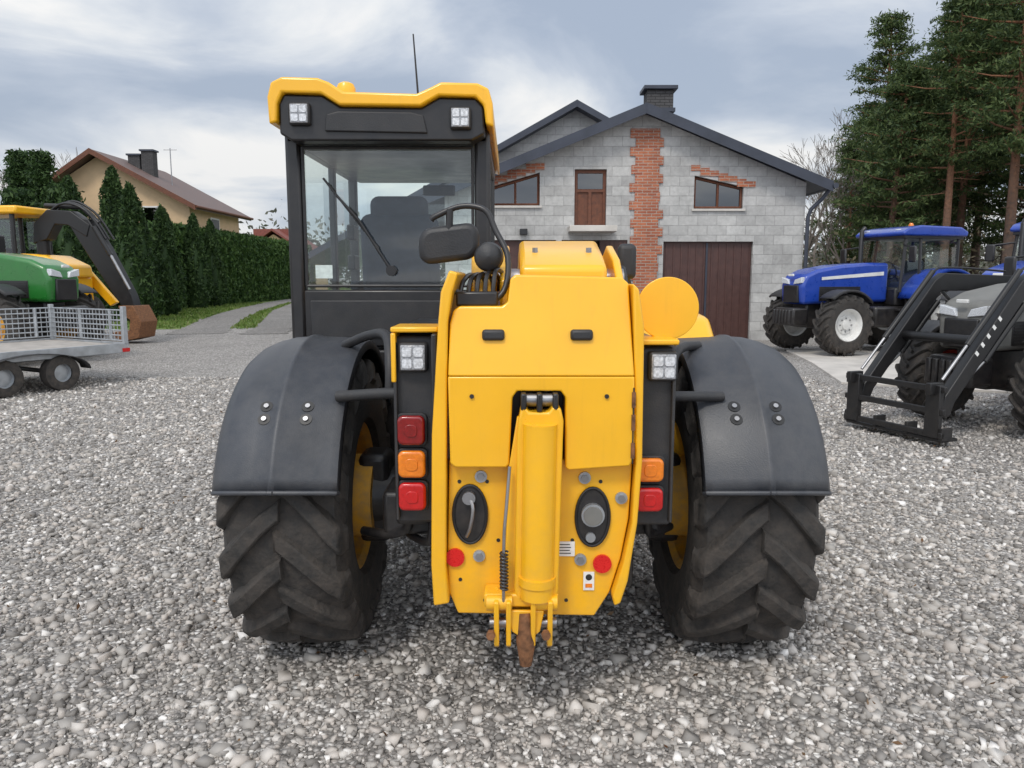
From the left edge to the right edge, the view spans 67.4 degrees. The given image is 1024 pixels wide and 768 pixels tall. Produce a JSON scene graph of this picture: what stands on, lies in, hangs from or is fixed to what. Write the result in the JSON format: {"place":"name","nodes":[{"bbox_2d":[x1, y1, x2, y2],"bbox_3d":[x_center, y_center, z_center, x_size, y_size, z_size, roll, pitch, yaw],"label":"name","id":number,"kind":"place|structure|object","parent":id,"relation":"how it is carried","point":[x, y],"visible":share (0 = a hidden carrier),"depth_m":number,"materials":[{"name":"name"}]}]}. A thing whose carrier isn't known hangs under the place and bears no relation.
{"place":"outdoors","nodes":[
{"label":"outdoors","id":0,"kind":"place"},
{"bbox_2d":[167,299,290,333],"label":"driveway","id":1,"kind":"structure","parent":0,"point":[222,323],"depth_m":29.56,"materials":[{"name":"concrete"}]},
{"bbox_2d":[239,304,291,333],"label":"driveway","id":2,"kind":"structure","parent":0,"point":[277,321],"depth_m":27.57,"materials":[{"name":"concrete"}]},
{"bbox_2d":[268,234,327,289],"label":"walls","id":3,"kind":"structure","parent":0,"point":[321,281],"depth_m":75.80,"materials":[{"name":"beige paint"}]},
{"bbox_2d":[271,228,317,249],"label":"roof","id":4,"kind":"structure","parent":3,"relation":"on","point":[284,235],"depth_m":71.48,"materials":[{"name":"red tile"}]},
{"bbox_2d":[359,110,597,233],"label":"wing wall","id":5,"kind":"structure","parent":0,"point":[572,122],"depth_m":23.57,"materials":[{"name":"concrete"}]},
{"bbox_2d":[576,100,608,121],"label":"wing roof","id":6,"kind":"structure","parent":5,"relation":"on","point":[589,112],"depth_m":23.01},
{"bbox_2d":[0,279,1023,767],"bbox_3d":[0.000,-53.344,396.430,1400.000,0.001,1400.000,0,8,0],"label":"ground","id":7,"kind":"structure","parent":0,"point":[232,353],"depth_m":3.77,"materials":[{"name":"gravel"}]},
{"bbox_2d":[0,235,105,363],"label":"tractor","id":8,"kind":"object","parent":7,"relation":"on","point":[29,281],"visible":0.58,"depth_m":14.70,"materials":[{"name":"metal"}]},
{"bbox_2d":[0,304,129,397],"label":"flatbed trailer","id":9,"kind":"object","parent":7,"relation":"on","point":[58,369],"visible":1,"depth_m":11.79,"materials":[{"name":"metal"}]},
{"bbox_2d":[0,200,156,340],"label":"backhoe loader","id":10,"kind":"object","parent":7,"relation":"on","point":[92,236],"visible":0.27,"depth_m":19.30,"materials":[{"name":"metal"}]},
{"bbox_2d":[105,287,442,329],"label":"grass verge","id":11,"kind":"object","parent":7,"relation":"on","point":[343,288],"depth_m":31.08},
{"bbox_2d":[1,148,35,238],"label":"spruce tree","id":12,"kind":"object","parent":11,"relation":"on","point":[17,167],"visible":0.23,"depth_m":43.33,"materials":[{"name":"green plant"}]},
{"bbox_2d":[0,186,43,253],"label":"spruce tree","id":13,"kind":"object","parent":11,"relation":"on","point":[20,196],"visible":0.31,"depth_m":33.92,"materials":[{"name":"green plant"}]},
{"bbox_2d":[16,148,63,207],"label":"spruce tree","id":14,"kind":"object","parent":11,"relation":"on","point":[42,164],"visible":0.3,"depth_m":40.95,"materials":[{"name":"green plant"}]},
{"bbox_2d":[39,181,85,208],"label":"spruce tree","id":15,"kind":"object","parent":11,"relation":"on","point":[52,193],"visible":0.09,"depth_m":39.03,"materials":[{"name":"green plant"}]},
{"bbox_2d":[54,175,89,263],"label":"thuja tree","id":16,"kind":"object","parent":11,"relation":"on","point":[67,242],"visible":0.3,"depth_m":31.96,"materials":[{"name":"green plant"}]},
{"bbox_2d":[87,259,119,322],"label":"thuja tree","id":17,"kind":"object","parent":11,"relation":"on","point":[95,271],"visible":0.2,"depth_m":27.48,"materials":[{"name":"green plant"}]},
{"bbox_2d":[98,165,122,316],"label":"thuja tree","id":18,"kind":"object","parent":11,"relation":"on","point":[110,191],"visible":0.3,"depth_m":29.98,"materials":[{"name":"green plant"}]},
{"bbox_2d":[113,180,165,320],"bbox_3d":[-14.118,-4.830,28.700,1.970,5.412,1.958,-3,9,-22],"label":"thuja tree","id":19,"kind":"object","parent":11,"relation":"on","point":[133,248],"visible":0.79,"depth_m":28.25,"materials":[{"name":"green plant"}]},
{"bbox_2d":[70,157,238,232],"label":"walls","id":20,"kind":"structure","parent":11,"relation":"on","point":[88,177],"depth_m":43.94,"materials":[{"name":"beige paint"}]},
{"bbox_2d":[53,154,94,182],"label":"roof","id":21,"kind":"structure","parent":20,"relation":"on","point":[81,163],"depth_m":43.48,"materials":[{"name":"brown wood"}]},
{"bbox_2d":[52,148,88,179],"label":"barge board","id":22,"kind":"object","parent":21,"relation":"attached to","point":[75,160],"visible":0.64,"depth_m":42.91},
{"bbox_2d":[94,150,250,220],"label":"roof","id":23,"kind":"structure","parent":20,"relation":"on","point":[188,192],"depth_m":47.13,"materials":[{"name":"brown tile"}]},
{"bbox_2d":[128,155,141,169],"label":"chimney","id":24,"kind":"object","parent":23,"relation":"on","point":[134,160],"visible":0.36,"depth_m":46.10,"materials":[{"name":"concrete"}]},
{"bbox_2d":[89,148,195,209],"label":"barge board","id":25,"kind":"object","parent":23,"relation":"attached to","point":[142,179],"visible":1,"depth_m":43.03,"materials":[{"name":"brown wood"}]},
{"bbox_2d":[141,151,157,177],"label":"chimney","id":26,"kind":"object","parent":23,"relation":"on","point":[149,162],"visible":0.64,"depth_m":46.14,"materials":[{"name":"concrete"}]},
{"bbox_2d":[196,205,253,219],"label":"gutter","id":27,"kind":"object","parent":23,"relation":"attached to","point":[219,211],"visible":1,"depth_m":47.23,"materials":[{"name":"brown metal"}]},
{"bbox_2d":[151,203,183,315],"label":"thuja tree","id":28,"kind":"object","parent":11,"relation":"on","point":[166,262],"visible":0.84,"depth_m":32.76,"materials":[{"name":"green plant"}]},
{"bbox_2d":[154,206,187,306],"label":"thuja tree","id":29,"kind":"object","parent":11,"relation":"on","point":[184,272],"visible":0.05,"depth_m":35.70,"materials":[{"name":"green plant"}]},
{"bbox_2d":[182,212,212,307],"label":"thuja tree","id":30,"kind":"object","parent":11,"relation":"on","point":[196,268],"visible":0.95,"depth_m":40.16,"materials":[{"name":"green plant"}]},
{"bbox_2d":[203,218,228,306],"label":"thuja tree","id":31,"kind":"object","parent":11,"relation":"on","point":[217,269],"visible":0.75,"depth_m":43.20,"materials":[{"name":"green plant"}]},
{"bbox_2d":[145,220,316,308],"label":"thuja hedge","id":32,"kind":"object","parent":11,"relation":"on","point":[257,269],"visible":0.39,"depth_m":50.86,"materials":[{"name":"green plant"}]},
{"bbox_2d":[2,378,1021,754],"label":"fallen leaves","id":33,"kind":"object","parent":7,"relation":"on","point":[588,634],"visible":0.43,"depth_m":3.61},
{"bbox_2d":[210,34,831,666],"bbox_3d":[0.019,-0.628,5.716,2.449,2.987,6.404,0,8,0],"label":"telehandler","id":34,"kind":"object","parent":7,"relation":"on","point":[556,430],"visible":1,"depth_m":2.93,"materials":[{"name":"metal"}]},
{"bbox_2d":[445,114,805,339],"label":"front wall","id":35,"kind":"structure","parent":7,"relation":"on","point":[768,222],"depth_m":19.95,"materials":[{"name":"concrete"}]},
{"bbox_2d":[428,197,444,214],"bbox_3d":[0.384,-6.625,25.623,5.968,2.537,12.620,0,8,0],"label":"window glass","id":36,"kind":"structure","parent":35,"relation":"on","point":[436,206],"depth_m":21.42,"materials":[{"name":"glass"}]},
{"bbox_2d":[421,103,646,202],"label":"fascia","id":37,"kind":"structure","parent":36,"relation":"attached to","point":[573,138],"depth_m":19.29,"materials":[{"name":"metal"}]},
{"bbox_2d":[495,173,539,202],"bbox_3d":[0.085,-5.072,20.033,1.270,0.840,0.001,0,8,0],"label":"window glass","id":38,"kind":"object","parent":35,"relation":"attached to","point":[526,191],"visible":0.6,"depth_m":20.04,"materials":[{"name":"glass"}]},
{"bbox_2d":[495,205,541,207],"bbox_3d":[0.085,-4.600,19.925,1.370,0.056,0.057,0,8,0],"label":"window sill","id":39,"kind":"structure","parent":35,"relation":"attached to","point":[518,206],"depth_m":19.90,"materials":[{"name":"concrete"}]},
{"bbox_2d":[495,240,555,304],"bbox_3d":[0.075,-2.494,20.396,2.140,2.595,0.050,0,8,0],"label":"garage door","id":40,"kind":"structure","parent":35,"relation":"attached to","point":[512,247],"depth_m":20.22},
{"bbox_2d":[574,170,577,224],"bbox_3d":[1.665,-4.856,20.042,0.070,1.410,0.038,0,8,0],"label":"balcony door frame","id":41,"kind":"object","parent":35,"relation":"attached to","point":[575,206],"visible":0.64,"depth_m":20.03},
{"bbox_2d":[577,173,602,224],"bbox_3d":[2.035,-4.856,20.081,0.810,1.420,0.065,0,8,0],"label":"balcony door","id":42,"kind":"structure","parent":35,"relation":"attached to","point":[596,207],"depth_m":20.07,"materials":[{"name":"wood"}]},
{"bbox_2d":[568,225,616,232],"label":"balcony slab","id":43,"kind":"structure","parent":35,"relation":"attached to","point":[592,228],"depth_m":19.30,"materials":[{"name":"concrete"}]},
{"bbox_2d":[602,170,605,224],"bbox_3d":[2.405,-4.856,20.042,0.070,1.410,0.038,0,8,0],"label":"balcony door frame","id":44,"kind":"object","parent":35,"relation":"attached to","point":[604,195],"visible":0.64,"depth_m":20.02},
{"bbox_2d":[599,240,626,255],"bbox_3d":[2.660,-2.487,20.326,0.720,2.600,0.050,0,8,0],"label":"side door","id":45,"kind":"structure","parent":35,"relation":"attached to","point":[612,241],"depth_m":20.14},
{"bbox_2d":[633,280,653,288],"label":"brick pilaster","id":46,"kind":"object","parent":35,"relation":"attached to","point":[640,284],"visible":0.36,"depth_m":20.19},
{"bbox_2d":[629,183,658,191],"bbox_3d":[3.420,-5.084,19.870,0.760,0.224,0.031,0,8,0],"label":"brick pilaster","id":47,"kind":"object","parent":35,"relation":"attached to","point":[643,187],"visible":1,"depth_m":19.86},
{"bbox_2d":[629,201,658,209],"bbox_3d":[3.420,-4.637,19.932,0.760,0.224,0.031,0,8,0],"label":"brick pilaster","id":48,"kind":"object","parent":35,"relation":"attached to","point":[643,205],"visible":1,"depth_m":19.92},
{"bbox_2d":[630,219,657,227],"bbox_3d":[3.440,-4.189,19.994,0.720,0.224,0.031,0,8,0],"label":"brick pilaster","id":49,"kind":"object","parent":35,"relation":"attached to","point":[643,223],"visible":1,"depth_m":19.98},
{"bbox_2d":[630,236,657,244],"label":"brick pilaster","id":50,"kind":"object","parent":35,"relation":"attached to","point":[643,240],"visible":0.86,"depth_m":20.04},
{"bbox_2d":[631,271,656,279],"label":"brick pilaster","id":51,"kind":"object","parent":35,"relation":"attached to","point":[645,275],"visible":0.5,"depth_m":20.16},
{"bbox_2d":[630,147,659,155],"bbox_3d":[3.420,-5.980,19.746,0.760,0.224,0.031,0,8,0],"label":"brick pilaster","id":52,"kind":"object","parent":35,"relation":"attached to","point":[644,151],"visible":1,"depth_m":19.73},
{"bbox_2d":[630,129,659,137],"bbox_3d":[3.420,-6.428,19.684,0.760,0.224,0.031,0,8,0],"label":"brick pilaster","id":53,"kind":"object","parent":35,"relation":"attached to","point":[645,133],"visible":1,"depth_m":19.67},
{"bbox_2d":[631,165,659,173],"bbox_3d":[3.440,-5.532,19.808,0.720,0.224,0.031,0,8,0],"label":"brick pilaster","id":54,"kind":"object","parent":35,"relation":"attached to","point":[644,169],"visible":1,"depth_m":19.79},
{"bbox_2d":[636,254,656,262],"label":"brick pilaster","id":55,"kind":"object","parent":35,"relation":"attached to","point":[646,258],"visible":0.64,"depth_m":20.10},
{"bbox_2d":[636,263,657,270],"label":"brick pilaster","id":56,"kind":"object","parent":35,"relation":"attached to","point":[646,266],"visible":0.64,"depth_m":20.13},
{"bbox_2d":[635,192,659,200],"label":"brick pilaster","id":57,"kind":"object","parent":35,"relation":"attached to","point":[647,196],"visible":1,"depth_m":19.89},
{"bbox_2d":[634,210,662,218],"bbox_3d":[3.550,-4.413,19.963,0.740,0.224,0.031,0,8,0],"label":"brick pilaster","id":58,"kind":"object","parent":35,"relation":"attached to","point":[648,214],"visible":1,"depth_m":19.95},
{"bbox_2d":[635,245,661,253],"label":"brick pilaster","id":59,"kind":"object","parent":35,"relation":"attached to","point":[648,249],"visible":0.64,"depth_m":20.07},
{"bbox_2d":[634,228,662,235],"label":"brick pilaster","id":60,"kind":"object","parent":35,"relation":"attached to","point":[647,231],"visible":1,"depth_m":20.01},
{"bbox_2d":[635,174,662,182],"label":"brick pilaster","id":61,"kind":"object","parent":35,"relation":"attached to","point":[648,178],"visible":1,"depth_m":19.82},
{"bbox_2d":[635,156,663,164],"bbox_3d":[3.540,-5.756,19.777,0.720,0.224,0.031,0,8,0],"label":"brick pilaster","id":62,"kind":"object","parent":35,"relation":"attached to","point":[649,160],"visible":1,"depth_m":19.76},
{"bbox_2d":[636,138,663,146],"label":"brick pilaster","id":63,"kind":"object","parent":35,"relation":"attached to","point":[649,142],"visible":1,"depth_m":19.70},
{"bbox_2d":[663,242,751,338],"bbox_3d":[5.135,-2.475,20.398,2.340,2.555,0.050,0,8,0],"label":"garage door","id":64,"kind":"structure","parent":35,"relation":"attached to","point":[715,280],"depth_m":20.32,"materials":[{"name":"wood"}]},
{"bbox_2d":[704,243,707,316],"bbox_3d":[5.125,-2.470,20.345,0.050,2.500,0.013,0,8,0],"label":"garage door seam","id":65,"kind":"object","parent":64,"relation":"attached to","point":[706,260],"visible":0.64,"depth_m":20.30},
{"bbox_2d":[709,244,712,321],"bbox_3d":[5.265,-2.470,20.363,0.040,2.455,0.019,0,8,0],"label":"garage door rib","id":66,"kind":"object","parent":64,"relation":"attached to","point":[710,282],"visible":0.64,"depth_m":20.32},
{"bbox_2d":[716,244,720,334],"bbox_3d":[5.465,-2.470,20.363,0.040,2.455,0.019,0,8,0],"label":"garage door rib","id":67,"kind":"object","parent":64,"relation":"attached to","point":[718,289],"visible":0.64,"depth_m":20.35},
{"bbox_2d":[723,244,727,334],"bbox_3d":[5.665,-2.470,20.363,0.040,2.455,0.019,0,8,0],"label":"garage door rib","id":68,"kind":"object","parent":64,"relation":"attached to","point":[725,289],"visible":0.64,"depth_m":20.34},
{"bbox_2d":[731,244,735,336],"bbox_3d":[5.865,-2.470,20.363,0.040,2.455,0.019,0,8,0],"label":"garage door rib","id":69,"kind":"object","parent":64,"relation":"attached to","point":[733,289],"visible":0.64,"depth_m":20.36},
{"bbox_2d":[738,244,742,336],"bbox_3d":[6.065,-2.470,20.363,0.040,2.455,0.019,0,8,0],"label":"garage door rib","id":70,"kind":"object","parent":64,"relation":"attached to","point":[740,291],"visible":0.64,"depth_m":20.35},
{"bbox_2d":[746,244,750,336],"bbox_3d":[6.265,-2.470,20.363,0.040,2.455,0.019,0,8,0],"label":"garage door rib","id":71,"kind":"object","parent":64,"relation":"attached to","point":[748,289],"visible":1,"depth_m":20.36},
{"bbox_2d":[694,207,740,208],"bbox_3d":[5.360,-4.602,20.068,1.220,0.070,0.070,0,8,0],"label":"window frame","id":72,"kind":"object","parent":35,"relation":"attached to","point":[716,207],"visible":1,"depth_m":20.05,"materials":[{"name":"brown wood"}]},
{"bbox_2d":[695,179,739,206],"bbox_3d":[5.360,-4.992,20.044,1.280,0.840,0.001,0,8,0],"label":"window glass","id":73,"kind":"object","parent":72,"relation":"in","point":[706,192],"visible":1,"depth_m":20.05,"materials":[{"name":"glass"}]},
{"bbox_2d":[695,176,741,189],"bbox_3d":[5.360,-5.226,19.981,1.236,0.348,0.070,0,8,0],"label":"window frame","id":74,"kind":"object","parent":35,"relation":"attached to","point":[716,182],"visible":1,"depth_m":19.96,"materials":[{"name":"brown wood"}]},
{"bbox_2d":[646,114,824,193],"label":"roof","id":75,"kind":"structure","parent":35,"relation":"on","point":[811,187],"depth_m":19.82,"materials":[{"name":"metal"}]},
{"bbox_2d":[644,90,673,112],"bbox_3d":[3.970,-7.202,20.909,0.700,1.420,0.600,0,8,0],"label":"chimney","id":76,"kind":"object","parent":75,"relation":"on","point":[660,98],"visible":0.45,"depth_m":20.55,"materials":[{"name":"brick"}]},
{"bbox_2d":[640,85,677,95],"bbox_3d":[3.970,-7.956,20.804,0.900,0.098,0.800,0,8,0],"label":"chimney cap","id":77,"kind":"object","parent":76,"relation":"on","point":[645,88],"visible":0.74,"depth_m":20.42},
{"bbox_2d":[647,103,833,191],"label":"fascia","id":78,"kind":"structure","parent":75,"relation":"attached to","point":[738,146],"depth_m":19.31,"materials":[{"name":"metal"}]},
{"bbox_2d":[806,183,838,195],"bbox_3d":[8.190,-5.888,25.684,0.140,0.140,12.700,0,8,0],"label":"gutter","id":79,"kind":"object","parent":75,"relation":"attached to","point":[835,185],"visible":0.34,"depth_m":20.20,"materials":[{"name":"metal"}]},
{"bbox_2d":[803,189,830,268],"bbox_3d":[7.918,-3.149,20.038,0.591,3.831,0.120,2,8,16],"label":"downpipe","id":80,"kind":"object","parent":79,"relation":"attached to","point":[812,208],"visible":0.66,"depth_m":19.93,"materials":[{"name":"metal"}]},
{"bbox_2d":[239,199,1018,288],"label":"distant trees","id":81,"kind":"object","parent":7,"relation":"on","point":[347,275],"visible":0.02,"depth_m":114.99,"materials":[{"name":"green plant"}]},
{"bbox_2d":[792,143,836,266],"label":"bare tree","id":82,"kind":"object","parent":7,"relation":"on","point":[813,259],"visible":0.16,"depth_m":51.49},
{"bbox_2d":[780,107,868,265],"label":"bare tree","id":83,"kind":"object","parent":7,"relation":"on","point":[811,243],"visible":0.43,"depth_m":41.86,"materials":[{"name":"plant"}]},
{"bbox_2d":[804,176,863,264],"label":"bare tree","id":84,"kind":"object","parent":7,"relation":"on","point":[823,244],"visible":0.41,"depth_m":34.73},
{"bbox_2d":[803,165,870,263],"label":"bare tree","id":85,"kind":"object","parent":7,"relation":"on","point":[830,223],"visible":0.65,"depth_m":32.06,"materials":[{"name":"plant"}]},
{"bbox_2d":[810,138,880,264],"bbox_3d":[15.649,-7.366,35.874,3.531,8.032,4.227,2,8,17],"label":"pine tree","id":86,"kind":"object","parent":7,"relation":"on","point":[846,148],"visible":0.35,"depth_m":35.45,"materials":[{"name":"green plant"}]},
{"bbox_2d":[833,141,889,262],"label":"pine tree","id":87,"kind":"object","parent":7,"relation":"on","point":[867,253],"visible":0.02,"depth_m":41.21,"materials":[{"name":"green plant"}]},
{"bbox_2d":[824,8,941,262],"bbox_3d":[18.129,-10.650,37.099,5.591,14.201,5.364,-2,8,-15],"label":"pine tree","id":88,"kind":"object","parent":7,"relation":"on","point":[889,24],"visible":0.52,"depth_m":36.04,"materials":[{"name":"green plant"}]},
{"bbox_2d":[833,101,955,262],"bbox_3d":[16.345,-7.492,32.887,4.002,9.103,4.790,-6,10,-35],"label":"pine tree","id":89,"kind":"object","parent":7,"relation":"on","point":[899,249],"visible":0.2,"depth_m":32.65,"materials":[{"name":"green plant"}]},
{"bbox_2d":[830,70,958,268],"bbox_3d":[16.982,-8.451,33.951,5.636,10.709,4.708,1,8,5],"label":"pine tree","id":90,"kind":"object","parent":7,"relation":"on","point":[864,152],"visible":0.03,"depth_m":33.68,"materials":[{"name":"green plant"}]},
{"bbox_2d":[824,55,970,268],"bbox_3d":[15.187,-7.530,30.213,5.472,9.914,5.362,2,8,16],"label":"pine tree","id":91,"kind":"object","parent":7,"relation":"on","point":[904,114],"visible":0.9,"depth_m":29.58,"materials":[{"name":"green plant"}]},
{"bbox_2d":[802,193,1018,273],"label":"undergrowth","id":92,"kind":"object","parent":7,"relation":"on","point":[932,265],"visible":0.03,"depth_m":30.67,"materials":[{"name":"green plant"}]},
{"bbox_2d":[844,255,1023,442],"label":"loader tractor","id":93,"kind":"object","parent":7,"relation":"on","point":[961,349],"visible":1,"depth_m":8.19,"materials":[{"name":"metal"}]},
{"bbox_2d":[896,115,981,253],"bbox_3d":[20.385,-8.543,37.511,5.362,9.914,5.472,-3,9,-22],"label":"pine tree","id":94,"kind":"object","parent":7,"relation":"on","point":[937,250],"visible":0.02,"depth_m":37.34,"materials":[{"name":"green plant"}]},
{"bbox_2d":[898,86,986,268],"bbox_3d":[18.822,-8.481,35.262,5.746,10.410,5.630,5,9,32],"label":"pine tree","id":95,"kind":"object","parent":7,"relation":"on","point":[954,200],"visible":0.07,"depth_m":34.23,"materials":[{"name":"green plant"}]},
{"bbox_2d":[912,4,977,266],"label":"pine tree","id":96,"kind":"object","parent":7,"relation":"on","point":[939,242],"visible":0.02,"depth_m":40.95,"materials":[{"name":"green plant"}]},
{"bbox_2d":[880,0,1016,266],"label":"pine tree","id":97,"kind":"object","parent":7,"relation":"on","point":[941,126],"visible":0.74,"depth_m":27.68,"materials":[{"name":"green plant"}]},
{"bbox_2d":[926,177,985,254],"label":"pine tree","id":98,"kind":"object","parent":7,"relation":"on","point":[964,248],"visible":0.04,"depth_m":48.53,"materials":[{"name":"green plant"}]},
{"bbox_2d":[901,0,1023,266],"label":"pine tree","id":99,"kind":"object","parent":7,"relation":"on","point":[962,204],"visible":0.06,"depth_m":31.90,"materials":[{"name":"green plant"}]},
{"bbox_2d":[934,0,1023,263],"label":"pine tree","id":100,"kind":"object","parent":7,"relation":"on","point":[1015,160],"visible":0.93,"depth_m":25.97,"materials":[{"name":"green plant"}]},
{"bbox_2d":[945,0,1022,273],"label":"pine tree","id":101,"kind":"object","parent":7,"relation":"on","point":[976,259],"visible":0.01,"depth_m":37.27,"materials":[{"name":"green plant"}]},
{"bbox_2d":[945,37,1023,271],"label":"pine tree","id":102,"kind":"object","parent":7,"relation":"on","point":[979,220],"visible":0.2,"depth_m":33.14,"materials":[{"name":"green plant"}]},
{"bbox_2d":[953,79,1023,252],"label":"pine tree","id":103,"kind":"object","parent":7,"relation":"on","point":[997,193],"visible":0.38,"depth_m":30.81,"materials":[{"name":"green plant"}]},
{"bbox_2d":[969,0,1023,136],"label":"pine tree","id":104,"kind":"object","parent":7,"relation":"on","point":[1010,79],"visible":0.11,"depth_m":28.52,"materials":[{"name":"green plant"}]},
{"bbox_2d":[991,79,1023,157],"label":"pine tree","id":105,"kind":"object","parent":7,"relation":"on","point":[1022,149],"visible":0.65,"depth_m":25.42,"materials":[{"name":"green plant"}]},
{"bbox_2d":[0,0,1023,278],"label":"sky","id":106,"kind":"structure","parent":0,"point":[191,78],"materials":[{"name":"grey"}]},
{"bbox_2d":[786,350,1011,393],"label":"concrete pavement","id":107,"kind":"structure","parent":0,"point":[836,367],"depth_m":14.55,"materials":[{"name":"concrete"}]},
{"bbox_2d":[763,223,969,355],"bbox_3d":[7.785,-2.171,16.980,4.292,2.867,2.308,-2,8,-17],"label":"tractor","id":108,"kind":"object","parent":107,"relation":"on","point":[843,307],"visible":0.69,"depth_m":16.41,"materials":[{"name":"metal"}]},
{"bbox_2d":[937,218,1023,319],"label":"tractor","id":109,"kind":"object","parent":107,"relation":"on","point":[1017,229],"visible":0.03,"depth_m":14.92,"materials":[{"name":"metal"}]},
{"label":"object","id":110,"kind":"object","parent":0,"visible":0},
{"bbox_2d":[308,100,576,266],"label":"wing roof","id":111,"kind":"structure","parent":110,"relation":"attached to","point":[320,255],"depth_m":23.50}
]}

